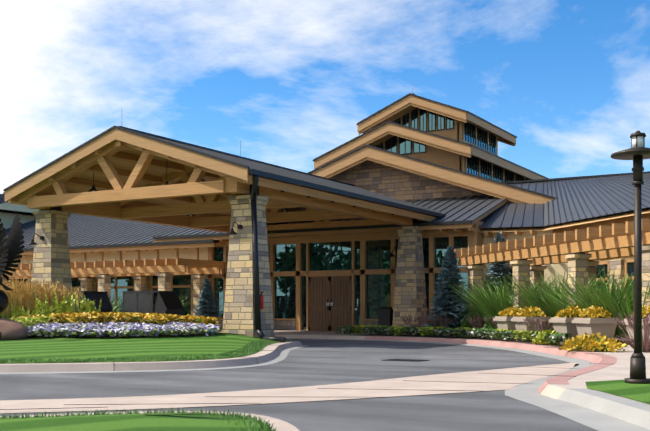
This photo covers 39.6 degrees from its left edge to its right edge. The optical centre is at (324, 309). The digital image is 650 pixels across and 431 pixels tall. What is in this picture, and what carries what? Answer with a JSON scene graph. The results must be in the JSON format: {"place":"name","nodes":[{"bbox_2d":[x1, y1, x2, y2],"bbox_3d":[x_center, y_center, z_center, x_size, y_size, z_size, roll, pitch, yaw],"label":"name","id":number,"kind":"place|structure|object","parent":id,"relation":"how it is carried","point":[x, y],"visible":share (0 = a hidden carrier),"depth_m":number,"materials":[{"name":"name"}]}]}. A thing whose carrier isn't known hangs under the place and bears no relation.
{"place":"outdoors","nodes":[
{"label":"outdoors","id":0,"kind":"place"},
{"bbox_2d":[73,291,112,312],"bbox_3d":[-10.234,0.197,38.073,2.583,1.865,1.260,0,0,38],"label":"panel","id":1,"kind":"object","parent":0,"point":[106,305],"visible":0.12,"depth_m":37.45,"materials":[{"name":"black plastic"}]},
{"bbox_2d":[111,296,122,311],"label":"shrub","id":2,"kind":"object","parent":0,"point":[117,308],"visible":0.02,"depth_m":45.28,"materials":[{"name":"green plant"}]},
{"bbox_2d":[0,332,273,363],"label":"island lawn","id":3,"kind":"structure","parent":0,"point":[81,348],"depth_m":20.59,"materials":[{"name":"green plant"}]},
{"bbox_2d":[0,283,19,317],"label":"reed grass","id":4,"kind":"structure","parent":3,"relation":"on","point":[9,300],"depth_m":28.41,"materials":[{"name":"brown plant"}]},
{"bbox_2d":[0,318,31,339],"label":"statue boulder","id":5,"kind":"object","parent":3,"relation":"on","point":[10,329],"visible":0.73,"depth_m":23.06,"materials":[{"name":"brown stone"}]},
{"bbox_2d":[0,214,24,317],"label":"eagle statue","id":6,"kind":"object","parent":5,"relation":"on","point":[11,250],"visible":1,"depth_m":23.93,"materials":[{"name":"brown metal"}]},
{"bbox_2d":[0,277,37,318],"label":"reed grass","id":7,"kind":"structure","parent":3,"relation":"on","point":[18,299],"depth_m":28.38,"materials":[{"name":"beige plant"}]},
{"bbox_2d":[11,305,29,317],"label":"lime shrub","id":8,"kind":"object","parent":3,"relation":"on","point":[19,313],"visible":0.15,"depth_m":27.52,"materials":[{"name":"green plant"}]},
{"bbox_2d":[10,280,63,313],"bbox_3d":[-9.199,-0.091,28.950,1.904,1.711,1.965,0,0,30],"label":"reed grass","id":9,"kind":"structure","parent":3,"relation":"on","point":[39,293],"depth_m":28.60,"materials":[{"name":"brown plant"}]},
{"bbox_2d":[29,293,56,315],"bbox_3d":[-8.719,0.107,27.750,1.011,1.195,1.144,0,0,-8],"label":"lime shrub","id":10,"kind":"object","parent":3,"relation":"on","point":[46,307],"visible":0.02,"depth_m":27.75,"materials":[{"name":"green plant"}]},
{"bbox_2d":[28,283,66,307],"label":"reed grass","id":11,"kind":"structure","parent":3,"relation":"on","point":[57,293],"depth_m":29.07,"materials":[{"name":"brown plant"}]},
{"bbox_2d":[45,286,84,310],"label":"reed grass","id":12,"kind":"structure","parent":3,"relation":"on","point":[78,293],"depth_m":29.22,"materials":[{"name":"brown plant"}]},
{"bbox_2d":[30,332,216,336],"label":"island bed mulch","id":13,"kind":"object","parent":3,"relation":"on","point":[78,335],"visible":0.23,"depth_m":23.77,"materials":[{"name":"brown soil"}]},
{"bbox_2d":[36,302,52,316],"bbox_3d":[-8.467,0.230,27.257,0.745,0.876,0.784,0,0,-7],"label":"lime shrub","id":14,"kind":"object","parent":13,"relation":"on","point":[43,311],"visible":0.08,"depth_m":27.17,"materials":[{"name":"green plant"}]},
{"bbox_2d":[54,291,77,313],"bbox_3d":[-7.951,0.043,27.811,1.146,1.268,1.117,0,0,-8],"label":"lime shrub","id":15,"kind":"object","parent":13,"relation":"on","point":[67,305],"visible":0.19,"depth_m":27.75,"materials":[{"name":"green plant"}]},
{"bbox_2d":[76,293,101,312],"bbox_3d":[-7.339,0.076,27.842,0.972,1.160,0.997,0,0,-7],"label":"lime shrub","id":16,"kind":"object","parent":13,"relation":"on","point":[88,306],"visible":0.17,"depth_m":27.77,"materials":[{"name":"green plant"}]},
{"bbox_2d":[7,311,221,337],"bbox_3d":[-6.402,0.408,25.639,6.451,0.697,5.701,0,0,30],"label":"flower bed","id":17,"kind":"object","parent":13,"relation":"on","point":[119,323],"visible":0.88,"depth_m":24.97,"materials":[{"name":"multicoloured plant"}]},
{"bbox_2d":[194,279,222,330],"bbox_3d":[-5.146,-0.162,39.423,1.573,2.364,1.601,0,0,30],"label":"spruce","id":18,"kind":"object","parent":13,"relation":"on","point":[206,307],"visible":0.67,"depth_m":39.27,"materials":[{"name":"green plant"}]},
{"bbox_2d":[0,338,287,363],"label":"island lawn fringe","id":19,"kind":"object","parent":3,"relation":"on","point":[253,348],"visible":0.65,"depth_m":17.32,"materials":[{"name":"green plant"}]},
{"bbox_2d":[219,329,358,334],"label":"concrete entry sidewalk","id":20,"kind":"structure","parent":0,"point":[308,332],"depth_m":37.63,"materials":[{"name":"grey concrete"}]},
{"bbox_2d":[0,339,597,430],"bbox_3d":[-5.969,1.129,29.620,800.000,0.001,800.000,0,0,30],"label":"asphalt road","id":21,"kind":"structure","parent":0,"point":[320,362],"depth_m":13.17,"materials":[{"name":"grey asphalt"}]},
{"bbox_2d":[0,411,299,430],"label":"lawn kerb","id":22,"kind":"structure","parent":21,"relation":"on","point":[280,425],"depth_m":8.01,"materials":[{"name":"beige concrete"}]},
{"bbox_2d":[0,413,266,430],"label":"front lawn","id":23,"kind":"structure","parent":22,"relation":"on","point":[158,422],"depth_m":7.06,"materials":[{"name":"green plant"}]},
{"bbox_2d":[0,407,275,430],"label":"grass edge","id":24,"kind":"object","parent":22,"relation":"on","point":[259,421],"visible":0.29,"depth_m":8.08,"materials":[{"name":"green plant"}]},
{"bbox_2d":[123,291,183,314],"bbox_3d":[-7.191,0.197,37.143,2.583,1.865,1.260,0,0,27],"label":"panel","id":25,"kind":"object","parent":21,"relation":"on","point":[165,302],"visible":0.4,"depth_m":36.60,"materials":[{"name":"black plastic"}]},
{"bbox_2d":[0,341,308,373],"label":"island kerb","id":26,"kind":"structure","parent":21,"relation":"on","point":[266,358],"depth_m":16.56,"materials":[{"name":"beige concrete"}]},
{"bbox_2d":[0,363,578,412],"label":"concrete paving band","id":27,"kind":"object","parent":21,"relation":"on","point":[501,379],"visible":0.9,"depth_m":11.99,"materials":[{"name":"beige concrete"}]},
{"bbox_2d":[381,359,428,361],"bbox_3d":[1.778,1.121,19.837,0.900,0.014,0.600,0,0,30],"label":"drain grate","id":28,"kind":"object","parent":21,"relation":"on","point":[414,360],"visible":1,"depth_m":19.68,"materials":[{"name":"grey metal"}]},
{"bbox_2d":[364,336,616,393],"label":"red kerb","id":29,"kind":"structure","parent":21,"relation":"on","point":[600,361],"depth_m":22.25,"materials":[{"name":"red concrete"}]},
{"bbox_2d":[558,388,649,429],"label":"curb","id":30,"kind":"structure","parent":21,"relation":"on","point":[629,411],"depth_m":9.61,"materials":[{"name":"grey concrete"}]},
{"bbox_2d":[0,0,649,193],"label":"sky","id":31,"kind":"structure","parent":0,"point":[293,81],"materials":[{"name":"blue"}]},
{"bbox_2d":[400,314,429,333],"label":"fountain grass","id":32,"kind":"object","parent":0,"point":[421,320],"depth_m":34.78,"materials":[{"name":"plant"}]},
{"bbox_2d":[268,160,598,237],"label":"hall walls","id":33,"kind":"structure","parent":0,"point":[386,180],"depth_m":43.88,"materials":[{"name":"brown stone"}]},
{"bbox_2d":[308,144,557,203],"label":"hall roof","id":34,"kind":"structure","parent":33,"relation":"on","point":[366,152],"depth_m":41.75,"materials":[{"name":"beige wood"}]},
{"bbox_2d":[370,134,528,181],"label":"clerestory walls","id":35,"kind":"structure","parent":33,"relation":"on","point":[434,155],"depth_m":46.18,"materials":[{"name":"brown wood"}]},
{"bbox_2d":[313,121,549,179],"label":"clerestory roof","id":36,"kind":"structure","parent":35,"relation":"on","point":[379,132],"depth_m":45.66,"materials":[{"name":"beige wood"}]},
{"bbox_2d":[478,171,649,231],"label":"wing roof","id":37,"kind":"structure","parent":33,"relation":"attached to","point":[582,197],"depth_m":37.10,"materials":[{"name":"metal"}]},
{"bbox_2d":[548,207,649,232],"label":"fascia","id":38,"kind":"structure","parent":37,"relation":"attached to","point":[621,220],"depth_m":32.63,"materials":[{"name":"brown wood"}]},
{"bbox_2d":[384,106,498,155],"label":"clerestory walls","id":39,"kind":"structure","parent":0,"point":[431,122],"depth_m":48.66,"materials":[{"name":"glass"}]},
{"bbox_2d":[356,93,516,145],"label":"clerestory roof","id":40,"kind":"structure","parent":39,"relation":"on","point":[391,110],"depth_m":48.12,"materials":[{"name":"beige wood"}]},
{"bbox_2d":[274,333,649,430],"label":"building pavement","id":41,"kind":"structure","parent":0,"point":[548,396],"depth_m":12.56,"materials":[{"name":"beige concrete"}]},
{"bbox_2d":[0,194,39,229],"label":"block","id":42,"kind":"structure","parent":41,"relation":"on","point":[8,212],"depth_m":58.47,"materials":[{"name":"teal paint"}]},
{"bbox_2d":[4,247,206,317],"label":"wing walls","id":43,"kind":"structure","parent":41,"relation":"on","point":[182,285],"depth_m":46.01,"materials":[{"name":"beige paint"}]},
{"bbox_2d":[3,213,219,255],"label":"wing roof","id":44,"kind":"structure","parent":43,"relation":"on","point":[90,234],"depth_m":48.79,"materials":[{"name":"metal"}]},
{"bbox_2d":[1,258,224,315],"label":"pergola","id":45,"kind":"object","parent":41,"relation":"on","point":[163,270],"visible":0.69,"depth_m":42.94,"materials":[{"name":"wood"}]},
{"bbox_2d":[31,195,427,337],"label":"stone columns","id":46,"kind":"structure","parent":41,"relation":"on","point":[51,258],"depth_m":31.16,"materials":[{"name":"beige stone"}]},
{"bbox_2d":[28,173,397,256],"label":"light fixtures","id":47,"kind":"object","parent":46,"relation":"attached to","point":[230,232],"visible":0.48,"depth_m":30.85,"materials":[{"name":"black metal"}]},
{"bbox_2d":[8,140,437,232],"bbox_3d":[-3.017,-4.477,34.734,10.127,2.112,14.190,0,0,30],"label":"timber truss canopy","id":48,"kind":"object","parent":46,"relation":"on","point":[116,198],"visible":0.73,"depth_m":31.29,"materials":[{"name":"brown wood"}]},
{"bbox_2d":[3,125,445,216],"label":"canopy roof","id":49,"kind":"structure","parent":48,"relation":"on","point":[240,167],"depth_m":30.00,"materials":[{"name":"beige wood"}]},
{"bbox_2d":[260,292,263,308],"bbox_3d":[-1.897,-0.263,27.039,0.143,0.525,0.126,0,0,30],"label":"fire extinguisher","id":50,"kind":"object","parent":46,"relation":"attached to","point":[261,301],"visible":0.88,"depth_m":26.99,"materials":[{"name":"red metal"}]},
{"bbox_2d":[251,175,285,341],"bbox_3d":[-1.798,-1.454,26.422,1.241,4.860,0.702,0,0,30],"label":"downspout","id":51,"kind":"object","parent":46,"relation":"attached to","point":[260,333],"visible":0.85,"depth_m":26.76,"materials":[{"name":"grey metal"}]},
{"bbox_2d":[0,330,591,409],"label":"kerb joints","id":52,"kind":"object","parent":41,"relation":"on","point":[317,388],"visible":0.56,"depth_m":12.56,"materials":[{"name":"grey concrete"}]},
{"bbox_2d":[208,229,473,330],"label":"entrance facade","id":53,"kind":"structure","parent":41,"relation":"on","point":[366,263],"depth_m":40.08,"materials":[{"name":"clear glass"}]},
{"bbox_2d":[309,276,351,330],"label":"entry doors","id":54,"kind":"structure","parent":53,"relation":"attached to","point":[330,303],"depth_m":40.33,"materials":[{"name":"brown wood"}]},
{"bbox_2d":[153,195,536,242],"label":"roof","id":55,"kind":"structure","parent":53,"relation":"on","point":[464,212],"depth_m":39.83,"materials":[{"name":"grey metal"}]},
{"bbox_2d":[354,306,358,325],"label":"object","id":56,"kind":"structure","parent":41,"relation":"on","point":[356,315],"depth_m":39.21,"materials":[{"name":"black plastic"}]},
{"bbox_2d":[377,307,392,325],"bbox_3d":[2.622,0.436,38.402,0.600,1.086,0.550,0,0,30],"label":"trash bin","id":57,"kind":"object","parent":41,"relation":"on","point":[385,316],"visible":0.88,"depth_m":38.20,"materials":[{"name":"black plastic"}]},
{"bbox_2d":[207,221,567,291],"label":"lobby walls","id":58,"kind":"structure","parent":41,"relation":"on","point":[480,238],"depth_m":36.88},
{"bbox_2d":[429,314,457,335],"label":"fountain grass","id":59,"kind":"object","parent":41,"relation":"on","point":[435,321],"depth_m":33.31,"materials":[{"name":"plant"}]},
{"bbox_2d":[422,246,470,327],"bbox_3d":[4.702,-0.720,34.039,2.054,3.414,2.078,0,0,30],"label":"spruce","id":60,"kind":"object","parent":41,"relation":"on","point":[445,301],"visible":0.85,"depth_m":33.77,"materials":[{"name":"green plant"}]},
{"bbox_2d":[460,312,480,327],"bbox_3d":[5.379,0.564,32.947,1.096,0.947,1.064,0,0,30],"label":"bay shrub","id":61,"kind":"object","parent":41,"relation":"on","point":[466,323],"visible":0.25,"depth_m":32.83,"materials":[{"name":"green plant"}]},
{"bbox_2d":[466,315,486,328],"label":"fountain grass","id":62,"kind":"object","parent":41,"relation":"on","point":[474,321],"depth_m":31.75,"materials":[{"name":"plant"}]},
{"bbox_2d":[481,313,497,337],"bbox_3d":[5.847,0.556,31.203,1.097,0.943,1.055,0,0,30],"label":"bay shrub","id":63,"kind":"object","parent":41,"relation":"on","point":[489,324],"visible":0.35,"depth_m":31.08,"materials":[{"name":"green plant"}]},
{"bbox_2d":[360,334,625,346],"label":"ground cover mulch","id":64,"kind":"object","parent":41,"relation":"on","point":[479,338],"visible":0.48,"depth_m":30.94,"materials":[{"name":"brown soil"}]},
{"bbox_2d":[335,324,571,343],"bbox_3d":[4.328,0.779,29.994,3.158,0.388,12.847,0,0,-29],"label":"ground cover","id":65,"kind":"object","parent":64,"relation":"on","point":[487,333],"visible":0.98,"depth_m":30.68,"materials":[{"name":"green plant"}]},
{"bbox_2d":[489,315,499,327],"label":"fountain grass","id":66,"kind":"object","parent":64,"relation":"on","point":[495,323],"depth_m":29.77,"materials":[{"name":"plant"}]},
{"bbox_2d":[493,316,518,339],"bbox_3d":[6.000,0.607,28.854,0.920,0.745,0.920,0,0,-15],"label":"planter","id":67,"kind":"object","parent":64,"relation":"on","point":[505,322],"visible":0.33,"depth_m":28.53,"materials":[{"name":"concrete"}]},
{"bbox_2d":[499,306,521,316],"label":"yellow flowers","id":68,"kind":"object","parent":67,"relation":"in","point":[511,311],"visible":0.9,"depth_m":28.68,"materials":[{"name":"yellow plant"}]},
{"bbox_2d":[511,317,550,340],"bbox_3d":[6.323,0.607,27.647,0.920,0.745,0.920,0,0,-15],"label":"planter","id":69,"kind":"object","parent":64,"relation":"on","point":[519,325],"visible":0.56,"depth_m":27.32,"materials":[{"name":"concrete"}]},
{"bbox_2d":[518,306,545,316],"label":"yellow flowers","id":70,"kind":"object","parent":69,"relation":"in","point":[526,311],"visible":0.94,"depth_m":27.45,"materials":[{"name":"yellow plant"}]},
{"bbox_2d":[522,317,552,332],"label":"fountain grass","id":71,"kind":"object","parent":64,"relation":"on","point":[541,325],"depth_m":26.15,"materials":[{"name":"plant"}]},
{"bbox_2d":[532,329,565,344],"bbox_3d":[6.152,0.775,24.801,0.994,0.468,0.913,0,0,30],"label":"shrub","id":72,"kind":"object","parent":64,"relation":"on","point":[538,338],"visible":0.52,"depth_m":24.68,"materials":[{"name":"green plant"}]},
{"bbox_2d":[549,317,579,340],"bbox_3d":[6.932,0.607,25.377,0.920,0.745,0.920,0,0,-15],"label":"planter","id":73,"kind":"object","parent":64,"relation":"on","point":[564,325],"visible":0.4,"depth_m":25.04,"materials":[{"name":"concrete"}]},
{"bbox_2d":[555,304,580,317],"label":"yellow flowers","id":74,"kind":"object","parent":73,"relation":"in","point":[570,312],"visible":0.85,"depth_m":25.17,"materials":[{"name":"yellow plant"}]},
{"bbox_2d":[572,318,620,342],"bbox_3d":[7.255,0.607,24.170,0.920,0.745,0.920,0,0,-15],"label":"planter","id":75,"kind":"object","parent":64,"relation":"on","point":[605,326],"visible":0.65,"depth_m":23.84,"materials":[{"name":"concrete"}]},
{"bbox_2d":[579,306,610,317],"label":"yellow flowers","id":76,"kind":"object","parent":75,"relation":"in","point":[593,312],"visible":0.96,"depth_m":23.98,"materials":[{"name":"yellow plant"}]},
{"bbox_2d":[484,230,512,301],"bbox_3d":[7.050,-1.100,36.322,2.109,4.159,2.172,0,0,30],"label":"spruce","id":77,"kind":"object","parent":41,"relation":"on","point":[499,270],"visible":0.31,"depth_m":36.15,"materials":[{"name":"green plant"}]},
{"bbox_2d":[445,272,564,323],"bbox_3d":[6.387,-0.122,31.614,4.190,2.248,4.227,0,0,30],"label":"ornamental grass","id":78,"kind":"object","parent":41,"relation":"on","point":[504,303],"visible":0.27,"depth_m":30.96,"materials":[{"name":"green plant"}]},
{"bbox_2d":[454,219,649,317],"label":"pergola","id":79,"kind":"object","parent":41,"relation":"on","point":[579,251],"visible":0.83,"depth_m":28.19,"materials":[{"name":"wood"}]},
{"bbox_2d":[485,268,621,329],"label":"ornamental grass","id":80,"kind":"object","parent":41,"relation":"on","point":[523,300],"visible":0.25,"depth_m":28.74,"materials":[{"name":"green plant"}]},
{"bbox_2d":[513,275,633,316],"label":"ornamental grass","id":81,"kind":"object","parent":41,"relation":"on","point":[551,311],"visible":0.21,"depth_m":27.87,"materials":[{"name":"green plant"}]},
{"bbox_2d":[532,266,633,342],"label":"ornamental grass","id":82,"kind":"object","parent":41,"relation":"on","point":[627,286],"visible":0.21,"depth_m":25.00,"materials":[{"name":"green plant"}]},
{"bbox_2d":[558,332,625,351],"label":"yellow flowers","id":83,"kind":"object","parent":41,"relation":"on","point":[599,343],"visible":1,"depth_m":20.73,"materials":[{"name":"yellow plant"}]},
{"bbox_2d":[557,274,649,344],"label":"ornamental grass","id":84,"kind":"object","parent":41,"relation":"on","point":[614,306],"visible":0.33,"depth_m":24.10,"materials":[{"name":"green plant"}]},
{"bbox_2d":[586,229,633,297],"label":"wing walls","id":85,"kind":"structure","parent":41,"relation":"on","point":[625,263],"depth_m":33.00,"materials":[{"name":"beige paint"}]},
{"bbox_2d":[612,312,649,351],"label":"fountain grass","id":86,"kind":"object","parent":41,"relation":"on","point":[645,342],"depth_m":20.54,"materials":[{"name":"plant"}]},
{"bbox_2d":[585,378,649,403],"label":"grass lawn","id":87,"kind":"structure","parent":0,"point":[636,392],"depth_m":11.07,"materials":[{"name":"green plant"}]},
{"bbox_2d":[611,131,649,383],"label":"lamp post","id":88,"kind":"object","parent":87,"relation":"on","point":[638,152],"visible":0.98,"depth_m":11.86,"materials":[{"name":"brown metal"}]},
{"bbox_2d":[622,319,649,348],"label":"planter","id":89,"kind":"object","parent":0,"point":[630,331],"visible":0.2,"depth_m":22.00,"materials":[{"name":"concrete"}]},
{"bbox_2d":[633,305,649,318],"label":"yellow flowers","id":90,"kind":"object","parent":89,"relation":"in","point":[645,310],"visible":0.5,"depth_m":21.72,"materials":[{"name":"yellow plant"}]}
]}

